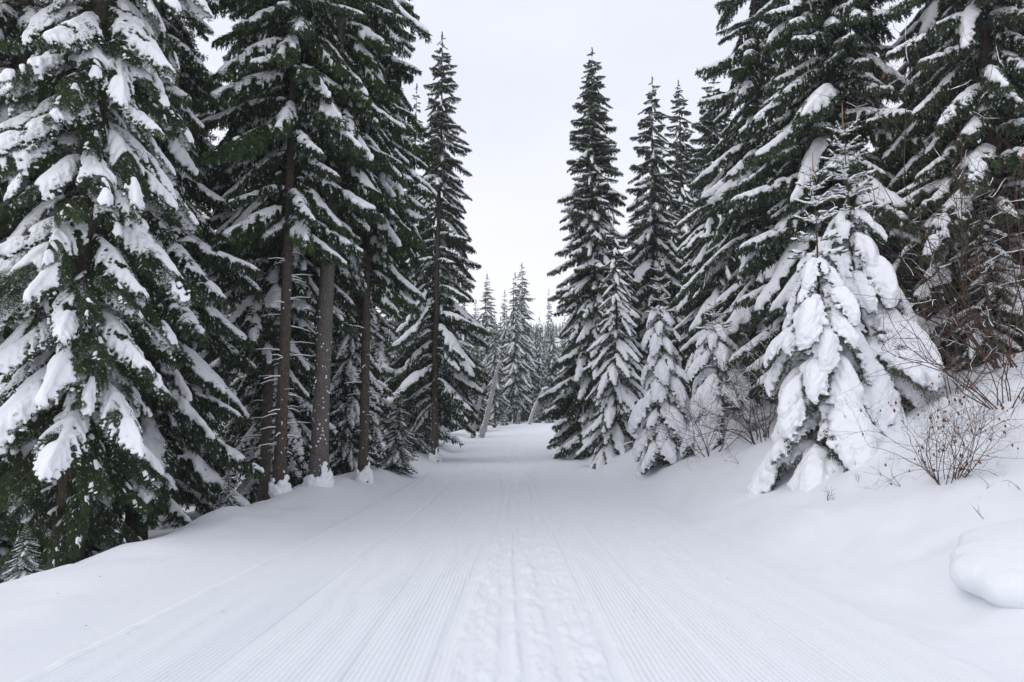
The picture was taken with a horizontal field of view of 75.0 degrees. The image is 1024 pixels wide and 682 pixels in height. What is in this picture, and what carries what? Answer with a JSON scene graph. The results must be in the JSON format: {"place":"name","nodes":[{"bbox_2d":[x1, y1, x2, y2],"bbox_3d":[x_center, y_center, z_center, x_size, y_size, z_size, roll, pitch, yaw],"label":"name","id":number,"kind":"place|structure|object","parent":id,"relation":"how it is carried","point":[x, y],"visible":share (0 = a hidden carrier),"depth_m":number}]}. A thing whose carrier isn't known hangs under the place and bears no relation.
{"place":"outdoors","nodes":[
{"label":"outdoors","id":0,"kind":"place"},
{"bbox_2d":[0,421,510,681],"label":"snow field","id":1,"kind":"structure","parent":0,"point":[139,581],"depth_m":7.88},
{"bbox_2d":[0,522,45,582],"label":"spruce tree","id":2,"kind":"object","parent":1,"relation":"on","point":[24,561],"visible":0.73,"depth_m":8.32},
{"bbox_2d":[0,0,163,583],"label":"spruce tree","id":3,"kind":"object","parent":1,"relation":"on","point":[15,19],"visible":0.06,"depth_m":11.91},
{"bbox_2d":[0,0,214,576],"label":"spruce tree","id":4,"kind":"object","parent":1,"relation":"on","point":[74,302],"visible":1,"depth_m":9.86},
{"bbox_2d":[20,0,267,548],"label":"spruce tree","id":5,"kind":"object","parent":1,"relation":"on","point":[192,419],"visible":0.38,"depth_m":14.96},
{"bbox_2d":[101,11,238,529],"bbox_3d":[-10.828,-3.039,20.433,5.102,18.030,4.929,0,-6,0],"label":"spruce tree","id":6,"kind":"object","parent":1,"relation":"on","point":[215,467],"visible":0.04,"depth_m":19.83},
{"bbox_2d":[122,110,241,514],"bbox_3d":[-13.015,-2.003,26.279,6.298,20.133,6.061,-3,-7,28],"label":"spruce tree","id":7,"kind":"object","parent":1,"relation":"on","point":[202,208],"visible":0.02,"depth_m":26.81},
{"bbox_2d":[196,209,245,469],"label":"spruce tree","id":8,"kind":"object","parent":1,"relation":"on","point":[219,421],"depth_m":33.16},
{"bbox_2d":[214,468,240,509],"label":"spruce tree","id":9,"kind":"object","parent":1,"relation":"on","point":[228,498],"visible":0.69,"depth_m":14.20},
{"bbox_2d":[208,289,251,447],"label":"spruce tree","id":10,"kind":"object","parent":1,"relation":"on","point":[228,310],"visible":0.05,"depth_m":41.52},
{"bbox_2d":[181,1,367,501],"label":"spruce tree","id":11,"kind":"object","parent":1,"relation":"on","point":[246,318],"visible":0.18,"depth_m":18.14},
{"bbox_2d":[220,267,329,452],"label":"spruce tree","id":12,"kind":"object","parent":1,"relation":"on","point":[238,379],"depth_m":23.18},
{"bbox_2d":[213,311,339,503],"bbox_3d":[-7.248,-0.548,20.434,4.185,13.696,4.226,-3,-7,25],"label":"spruce tree","id":13,"kind":"object","parent":1,"relation":"on","point":[297,468],"visible":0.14,"depth_m":19.71},
{"bbox_2d":[189,0,387,497],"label":"spruce tree","id":14,"kind":"object","parent":1,"relation":"on","point":[314,110],"visible":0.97,"depth_m":16.07},
{"bbox_2d":[248,0,432,487],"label":"spruce tree","id":15,"kind":"object","parent":1,"relation":"on","point":[367,114],"visible":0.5,"depth_m":17.34},
{"bbox_2d":[298,269,385,475],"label":"spruce tree","id":16,"kind":"object","parent":1,"relation":"on","point":[344,410],"visible":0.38,"depth_m":21.54},
{"bbox_2d":[294,284,404,483],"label":"spruce tree","id":17,"kind":"object","parent":1,"relation":"on","point":[386,405],"visible":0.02,"depth_m":24.33},
{"bbox_2d":[303,0,440,482],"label":"spruce tree","id":18,"kind":"object","parent":1,"relation":"on","point":[388,245],"visible":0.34,"depth_m":20.14},
{"bbox_2d":[372,425,382,457],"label":"spruce tree","id":19,"kind":"object","parent":1,"relation":"on","point":[376,440],"visible":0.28,"depth_m":26.72},
{"bbox_2d":[356,253,416,449],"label":"spruce tree","id":20,"kind":"object","parent":1,"relation":"on","point":[379,355],"visible":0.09,"depth_m":32.44},
{"bbox_2d":[374,382,419,474],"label":"spruce tree","id":21,"kind":"object","parent":1,"relation":"on","point":[397,451],"visible":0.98,"depth_m":23.53},
{"bbox_2d":[393,280,431,454],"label":"spruce tree","id":22,"kind":"object","parent":1,"relation":"on","point":[416,446],"visible":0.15,"depth_m":33.04},
{"bbox_2d":[379,83,456,446],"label":"spruce tree","id":23,"kind":"object","parent":1,"relation":"on","point":[420,139],"visible":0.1,"depth_m":40.80},
{"bbox_2d":[380,165,463,450],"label":"spruce tree","id":24,"kind":"object","parent":1,"relation":"on","point":[444,434],"visible":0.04,"depth_m":38.19},
{"bbox_2d":[384,32,491,461],"bbox_3d":[-3.568,-4.721,32.998,5.237,22.132,4.915,0,-6,0],"label":"spruce tree","id":25,"kind":"object","parent":1,"relation":"on","point":[444,355],"visible":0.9,"depth_m":32.37},
{"bbox_2d":[445,244,463,427],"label":"spruce tree","id":26,"kind":"object","parent":1,"relation":"on","point":[459,338],"visible":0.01,"depth_m":52.35},
{"bbox_2d":[439,270,470,421],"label":"spruce tree","id":27,"kind":"object","parent":1,"relation":"on","point":[449,311],"visible":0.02,"depth_m":46.11},
{"bbox_2d":[440,273,470,431],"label":"spruce tree","id":28,"kind":"object","parent":1,"relation":"on","point":[458,425],"depth_m":59.35},
{"bbox_2d":[447,302,478,427],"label":"spruce tree","id":29,"kind":"object","parent":1,"relation":"on","point":[466,340],"visible":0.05,"depth_m":74.22},
{"bbox_2d":[469,303,480,358],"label":"spruce tree","id":30,"kind":"object","parent":1,"relation":"on","point":[475,309],"visible":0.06,"depth_m":84.66},
{"bbox_2d":[459,331,495,431],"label":"spruce tree","id":31,"kind":"object","parent":1,"relation":"on","point":[476,355],"visible":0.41,"depth_m":59.68},
{"bbox_2d":[470,383,485,437],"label":"dead trunk","id":32,"kind":"object","parent":1,"relation":"on","point":[474,425],"visible":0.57,"depth_m":51.62},
{"bbox_2d":[471,275,506,423],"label":"spruce tree","id":33,"kind":"object","parent":1,"relation":"on","point":[486,322],"visible":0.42,"depth_m":78.23},
{"bbox_2d":[478,361,499,437],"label":"dead trunk","id":34,"kind":"object","parent":1,"relation":"on","point":[482,431],"visible":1,"depth_m":51.62},
{"bbox_2d":[482,314,509,427],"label":"spruce tree","id":35,"kind":"object","parent":1,"relation":"on","point":[497,400],"visible":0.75,"depth_m":65.68},
{"bbox_2d":[496,290,510,418],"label":"spruce tree","id":36,"kind":"object","parent":1,"relation":"on","point":[503,338],"visible":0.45,"depth_m":90.36},
{"bbox_2d":[500,407,508,425],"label":"spruce tree","id":37,"kind":"object","parent":1,"relation":"on","point":[504,422],"visible":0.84,"depth_m":70.39},
{"bbox_2d":[497,316,511,421],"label":"spruce tree","id":38,"kind":"object","parent":1,"relation":"on","point":[502,350],"visible":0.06,"depth_m":104.59},
{"bbox_2d":[498,273,535,423],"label":"spruce tree","id":39,"kind":"object","parent":1,"relation":"on","point":[515,381],"visible":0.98,"depth_m":75.69},
{"bbox_2d":[515,414,521,423],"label":"spruce tree","id":40,"kind":"object","parent":1,"relation":"on","point":[518,421],"visible":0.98,"depth_m":72.47},
{"bbox_2d":[498,264,543,421],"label":"spruce tree","id":41,"kind":"object","parent":1,"relation":"on","point":[532,362],"visible":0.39,"depth_m":83.87},
{"bbox_2d":[527,324,545,370],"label":"spruce tree","id":42,"kind":"object","parent":1,"relation":"on","point":[535,343],"visible":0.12,"depth_m":112.37},
{"bbox_2d":[526,325,547,420],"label":"spruce tree","id":43,"kind":"object","parent":1,"relation":"on","point":[542,353],"visible":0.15,"depth_m":102.22},
{"bbox_2d":[533,403,541,422],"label":"spruce tree","id":44,"kind":"object","parent":1,"relation":"on","point":[536,418],"visible":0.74,"depth_m":73.39},
{"bbox_2d":[527,386,550,423],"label":"dead trunk","id":45,"kind":"object","parent":1,"relation":"on","point":[533,409],"visible":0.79,"depth_m":69.53},
{"bbox_2d":[531,319,547,414],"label":"spruce tree","id":46,"kind":"object","parent":1,"relation":"on","point":[540,373],"visible":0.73,"depth_m":87.72},
{"bbox_2d":[544,290,553,365],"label":"spruce tree","id":47,"kind":"object","parent":1,"relation":"on","point":[548,306],"visible":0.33,"depth_m":120.85},
{"bbox_2d":[544,398,554,422],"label":"spruce tree","id":48,"kind":"object","parent":1,"relation":"on","point":[547,420],"visible":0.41,"depth_m":71.35},
{"bbox_2d":[540,318,563,419],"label":"spruce tree","id":49,"kind":"object","parent":1,"relation":"on","point":[549,377],"visible":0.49,"depth_m":81.95},
{"bbox_2d":[39,0,980,342],"label":"sky","id":50,"kind":"structure","parent":0,"point":[520,68]},
{"bbox_2d":[14,420,1008,681],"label":"ski trail","id":51,"kind":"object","parent":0,"point":[508,552],"visible":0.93,"depth_m":6.37},
{"bbox_2d":[556,339,1023,681],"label":"snow bank","id":52,"kind":"structure","parent":0,"point":[883,552],"depth_m":8.75},
{"bbox_2d":[555,316,566,391],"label":"spruce tree","id":53,"kind":"object","parent":52,"relation":"on","point":[564,347],"visible":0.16,"depth_m":100.44},
{"bbox_2d":[556,311,575,394],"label":"spruce tree","id":54,"kind":"object","parent":52,"relation":"on","point":[570,365],"visible":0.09,"depth_m":72.17},
{"bbox_2d":[537,47,648,459],"bbox_3d":[4.368,-4.243,35.411,6.295,24.255,6.573,0,-6,0],"label":"spruce tree","id":55,"kind":"object","parent":52,"relation":"on","point":[588,244],"visible":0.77,"depth_m":35.01},
{"bbox_2d":[576,214,643,469],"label":"spruce tree","id":56,"kind":"object","parent":52,"relation":"on","point":[616,393],"visible":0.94,"depth_m":28.66},
{"bbox_2d":[620,198,653,331],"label":"spruce tree","id":57,"kind":"object","parent":52,"relation":"on","point":[632,244],"visible":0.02,"depth_m":44.79},
{"bbox_2d":[623,77,692,397],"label":"spruce tree","id":58,"kind":"object","parent":52,"relation":"on","point":[653,246],"visible":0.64,"depth_m":38.29},
{"bbox_2d":[628,262,693,479],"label":"young spruce","id":59,"kind":"object","parent":52,"relation":"on","point":[660,381],"visible":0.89,"depth_m":20.62},
{"bbox_2d":[653,80,700,317],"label":"spruce tree","id":60,"kind":"object","parent":52,"relation":"on","point":[683,167],"visible":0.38,"depth_m":47.35},
{"bbox_2d":[671,138,723,397],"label":"spruce tree","id":61,"kind":"object","parent":52,"relation":"on","point":[688,312],"visible":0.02,"depth_m":35.01},
{"bbox_2d":[617,271,778,456],"bbox_3d":[5.646,0.578,16.635,6.301,4.967,6.520,0,-6,0],"label":"shrub","id":62,"kind":"object","parent":52,"relation":"on","point":[706,415],"visible":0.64,"depth_m":16.70},
{"bbox_2d":[636,354,775,469],"bbox_3d":[5.673,1.941,18.163,4.588,3.028,3.603,0,-6,0],"label":"shrub","id":63,"kind":"object","parent":52,"relation":"on","point":[731,437],"visible":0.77,"depth_m":17.76},
{"bbox_2d":[663,76,756,403],"bbox_3d":[9.787,-4.214,30.550,5.824,16.937,6.113,0,-6,0],"label":"spruce tree","id":64,"kind":"object","parent":52,"relation":"on","point":[696,242],"visible":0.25,"depth_m":30.42},
{"bbox_2d":[680,299,755,459],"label":"young spruce","id":65,"kind":"object","parent":52,"relation":"on","point":[704,389],"visible":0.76,"depth_m":19.06},
{"bbox_2d":[677,0,802,400],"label":"spruce tree","id":66,"kind":"object","parent":52,"relation":"on","point":[749,74],"visible":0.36,"depth_m":23.75},
{"bbox_2d":[746,152,887,494],"bbox_3d":[5.610,0.013,12.342,2.325,7.306,2.385,0,-6,0],"label":"young spruce","id":67,"kind":"object","parent":52,"relation":"on","point":[817,328],"visible":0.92,"depth_m":11.87},
{"bbox_2d":[719,0,966,407],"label":"spruce tree","id":68,"kind":"object","parent":52,"relation":"on","point":[833,68],"visible":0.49,"depth_m":18.07},
{"bbox_2d":[798,103,943,445],"bbox_3d":[6.830,-0.879,13.368,2.797,8.094,2.647,0,-6,0],"label":"young spruce","id":69,"kind":"object","parent":52,"relation":"on","point":[876,267],"visible":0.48,"depth_m":12.63},
{"bbox_2d":[866,452,901,486],"bbox_3d":[5.080,1.747,9.114,0.418,0.486,0.309,0,-6,0],"label":"sprig","id":70,"kind":"object","parent":52,"relation":"on","point":[886,477],"visible":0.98,"depth_m":9.09},
{"bbox_2d":[769,0,1023,368],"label":"spruce tree","id":71,"kind":"object","parent":52,"relation":"on","point":[1020,263],"visible":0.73,"depth_m":12.83},
{"bbox_2d":[899,266,927,314],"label":"spruce tree","id":72,"kind":"object","parent":52,"relation":"on","point":[909,282],"visible":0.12,"depth_m":16.21},
{"bbox_2d":[812,345,1023,489],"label":"shrub","id":73,"kind":"object","parent":52,"relation":"on","point":[924,464],"visible":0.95,"depth_m":8.33},
{"bbox_2d":[829,219,1023,408],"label":"shrub","id":74,"kind":"object","parent":52,"relation":"on","point":[952,377],"visible":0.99,"depth_m":10.12},
{"bbox_2d":[918,308,966,396],"bbox_3d":[8.101,0.379,13.665,2.855,2.441,2.392,0,-6,0],"label":"shrub","id":75,"kind":"object","parent":52,"relation":"on","point":[939,343],"visible":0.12,"depth_m":13.54},
{"bbox_2d":[868,0,1023,376],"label":"spruce tree","id":76,"kind":"object","parent":52,"relation":"on","point":[1004,85],"visible":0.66,"depth_m":15.39},
{"bbox_2d":[871,0,1023,315],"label":"spruce tree","id":77,"kind":"object","parent":52,"relation":"on","point":[924,19],"visible":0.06,"depth_m":18.98},
{"bbox_2d":[932,282,969,362],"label":"spruce tree","id":78,"kind":"object","parent":52,"relation":"on","point":[948,346],"visible":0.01,"depth_m":16.44},
{"bbox_2d":[887,251,1023,394],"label":"shrub","id":79,"kind":"object","parent":52,"relation":"on","point":[954,338],"visible":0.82,"depth_m":11.73},
{"bbox_2d":[936,179,1023,371],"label":"spruce tree","id":80,"kind":"object","parent":52,"relation":"on","point":[973,293],"visible":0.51,"depth_m":14.30},
{"bbox_2d":[949,519,1023,608],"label":"snow mound","id":81,"kind":"object","parent":52,"relation":"on","point":[987,562],"visible":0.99,"depth_m":5.73},
{"bbox_2d":[1006,136,1023,339],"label":"spruce tree","id":82,"kind":"object","parent":52,"relation":"on","point":[1014,230],"visible":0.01,"depth_m":15.86},
{"bbox_3d":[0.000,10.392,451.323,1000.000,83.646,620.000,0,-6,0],"label":"hill","id":83,"kind":"structure","parent":0,"visible":0},
{"bbox_2d":[307,322,573,410],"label":"forest","id":84,"kind":"object","parent":83,"relation":"on","point":[556,331],"visible":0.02,"depth_m":530.51}
]}

